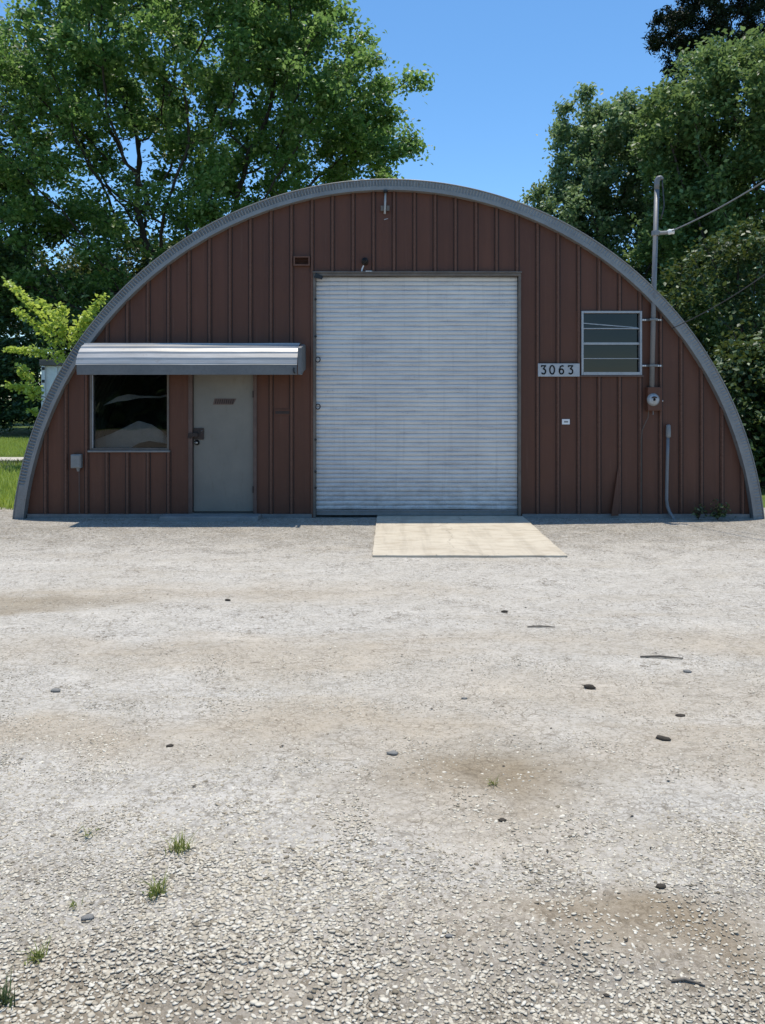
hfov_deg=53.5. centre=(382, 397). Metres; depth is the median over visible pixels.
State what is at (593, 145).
round tree
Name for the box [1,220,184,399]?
back tree
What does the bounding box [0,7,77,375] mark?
side tree
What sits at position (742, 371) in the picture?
thicket bush
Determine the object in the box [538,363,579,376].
house number sign
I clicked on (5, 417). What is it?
shade shrub
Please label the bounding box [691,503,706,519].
wall weed
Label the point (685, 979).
stick
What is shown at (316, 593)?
gravel yard
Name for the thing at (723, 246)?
thicket bush
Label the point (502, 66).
sky
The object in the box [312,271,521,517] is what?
roller door
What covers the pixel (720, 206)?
service wire
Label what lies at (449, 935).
field stone
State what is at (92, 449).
shop window
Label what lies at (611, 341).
slat window
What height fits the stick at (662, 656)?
0.018 m
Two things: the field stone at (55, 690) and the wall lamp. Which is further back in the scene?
the wall lamp
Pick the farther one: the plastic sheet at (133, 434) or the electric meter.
the plastic sheet at (133, 434)
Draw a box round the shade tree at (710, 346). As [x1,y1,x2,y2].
[625,184,764,360]
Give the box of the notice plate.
[562,419,569,423]
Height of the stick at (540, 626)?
0.016 m
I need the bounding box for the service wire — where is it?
[672,180,764,230]
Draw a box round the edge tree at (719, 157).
[622,23,764,360]
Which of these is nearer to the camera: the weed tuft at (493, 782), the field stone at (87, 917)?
the field stone at (87, 917)
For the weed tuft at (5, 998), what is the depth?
2.25 m
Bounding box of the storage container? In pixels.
[39,360,63,406]
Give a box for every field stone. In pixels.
[51,688,60,691]
[81,914,93,920]
[386,750,397,754]
[445,933,453,937]
[656,883,665,888]
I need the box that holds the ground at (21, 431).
[0,400,764,508]
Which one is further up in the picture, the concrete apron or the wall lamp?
the wall lamp
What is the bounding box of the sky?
[0,0,764,396]
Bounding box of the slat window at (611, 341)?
[580,311,643,376]
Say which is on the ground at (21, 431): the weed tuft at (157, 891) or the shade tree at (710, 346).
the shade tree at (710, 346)
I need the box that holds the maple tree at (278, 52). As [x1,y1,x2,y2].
[0,0,438,321]
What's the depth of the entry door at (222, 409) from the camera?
11.36 m
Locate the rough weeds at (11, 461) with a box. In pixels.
[0,458,22,472]
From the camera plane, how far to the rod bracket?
11.27 m
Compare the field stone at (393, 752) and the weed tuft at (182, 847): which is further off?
the field stone at (393, 752)
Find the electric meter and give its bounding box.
[641,387,662,489]
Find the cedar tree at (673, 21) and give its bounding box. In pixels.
[642,0,764,328]
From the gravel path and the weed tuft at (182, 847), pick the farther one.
the gravel path
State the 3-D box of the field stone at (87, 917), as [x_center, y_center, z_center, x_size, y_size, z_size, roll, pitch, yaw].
[-1.013,1.787,2.607,0.044,0.019,0.028,0,0,-12]
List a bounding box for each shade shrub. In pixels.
[0,303,95,428]
[0,332,36,431]
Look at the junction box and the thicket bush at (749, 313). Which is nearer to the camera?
the junction box
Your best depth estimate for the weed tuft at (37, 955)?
2.42 m
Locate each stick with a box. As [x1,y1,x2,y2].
[527,625,553,626]
[640,655,682,658]
[671,977,704,985]
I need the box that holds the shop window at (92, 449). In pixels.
[87,375,169,451]
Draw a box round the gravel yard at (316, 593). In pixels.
[0,507,764,1023]
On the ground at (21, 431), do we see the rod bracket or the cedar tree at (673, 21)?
the cedar tree at (673, 21)
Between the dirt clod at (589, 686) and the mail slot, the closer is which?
the dirt clod at (589, 686)
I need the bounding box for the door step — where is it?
[159,514,260,521]
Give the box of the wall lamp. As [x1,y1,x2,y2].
[361,257,367,270]
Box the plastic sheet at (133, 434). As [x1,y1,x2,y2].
[94,421,166,447]
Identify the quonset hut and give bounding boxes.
[12,179,764,518]
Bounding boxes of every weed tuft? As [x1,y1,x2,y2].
[0,962,24,1007]
[20,937,50,964]
[69,897,83,909]
[78,826,99,837]
[135,866,170,900]
[161,828,197,855]
[486,775,499,785]
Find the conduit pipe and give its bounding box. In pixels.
[665,425,674,518]
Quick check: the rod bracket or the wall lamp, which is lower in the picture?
the wall lamp
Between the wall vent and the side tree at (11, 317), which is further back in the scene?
the side tree at (11, 317)
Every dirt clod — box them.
[583,684,595,689]
[656,735,670,740]
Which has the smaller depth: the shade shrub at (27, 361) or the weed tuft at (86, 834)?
the weed tuft at (86, 834)
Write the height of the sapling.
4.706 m
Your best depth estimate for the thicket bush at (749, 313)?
17.78 m
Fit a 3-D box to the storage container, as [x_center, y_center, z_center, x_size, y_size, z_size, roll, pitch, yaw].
[-8.090,0.369,22.530,2.690,2.822,3.340,0,0,0]
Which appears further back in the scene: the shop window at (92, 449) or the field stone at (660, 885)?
the shop window at (92, 449)
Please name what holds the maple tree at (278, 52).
on the ground at (21, 431)
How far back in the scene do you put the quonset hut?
11.34 m
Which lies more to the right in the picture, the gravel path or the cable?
the cable
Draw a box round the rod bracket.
[381,190,389,219]
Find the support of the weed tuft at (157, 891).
on the gravel yard at (316, 593)
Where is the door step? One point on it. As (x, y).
(206, 517)
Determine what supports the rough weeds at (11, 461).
on the ground at (21, 431)
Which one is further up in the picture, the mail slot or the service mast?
the service mast
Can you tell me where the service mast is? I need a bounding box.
[642,175,674,386]
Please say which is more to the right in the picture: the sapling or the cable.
the cable
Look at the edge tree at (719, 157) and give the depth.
21.38 m
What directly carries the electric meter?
attached to the quonset hut
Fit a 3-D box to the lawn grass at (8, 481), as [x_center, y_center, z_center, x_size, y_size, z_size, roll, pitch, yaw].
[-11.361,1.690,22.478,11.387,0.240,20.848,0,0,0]
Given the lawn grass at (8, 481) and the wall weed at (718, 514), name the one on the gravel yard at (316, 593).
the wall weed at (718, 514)
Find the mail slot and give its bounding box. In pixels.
[274,409,289,414]
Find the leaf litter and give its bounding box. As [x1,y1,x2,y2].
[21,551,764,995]
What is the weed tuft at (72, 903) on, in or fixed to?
on the gravel yard at (316, 593)
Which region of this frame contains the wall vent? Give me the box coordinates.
[293,256,309,265]
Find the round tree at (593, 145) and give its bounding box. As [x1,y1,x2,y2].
[517,81,756,309]
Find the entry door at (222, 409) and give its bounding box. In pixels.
[188,375,256,513]
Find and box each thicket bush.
[651,212,764,394]
[657,285,715,353]
[713,334,764,485]
[734,264,764,445]
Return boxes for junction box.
[71,454,82,513]
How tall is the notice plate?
0.079 m
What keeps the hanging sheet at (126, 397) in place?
hanging from the quonset hut
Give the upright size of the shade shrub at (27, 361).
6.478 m
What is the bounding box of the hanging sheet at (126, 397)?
[104,394,166,404]
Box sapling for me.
[0,276,109,416]
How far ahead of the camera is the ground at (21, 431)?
38.29 m
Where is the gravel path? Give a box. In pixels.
[0,457,23,460]
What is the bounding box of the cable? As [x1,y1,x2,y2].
[671,274,764,328]
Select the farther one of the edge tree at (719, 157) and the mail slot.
the edge tree at (719, 157)
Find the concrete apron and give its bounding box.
[372,515,567,557]
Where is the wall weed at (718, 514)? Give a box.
[704,499,736,519]
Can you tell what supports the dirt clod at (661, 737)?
on the gravel yard at (316, 593)
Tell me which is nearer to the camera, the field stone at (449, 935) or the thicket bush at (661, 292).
the field stone at (449, 935)
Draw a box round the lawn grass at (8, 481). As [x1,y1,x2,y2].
[0,437,28,509]

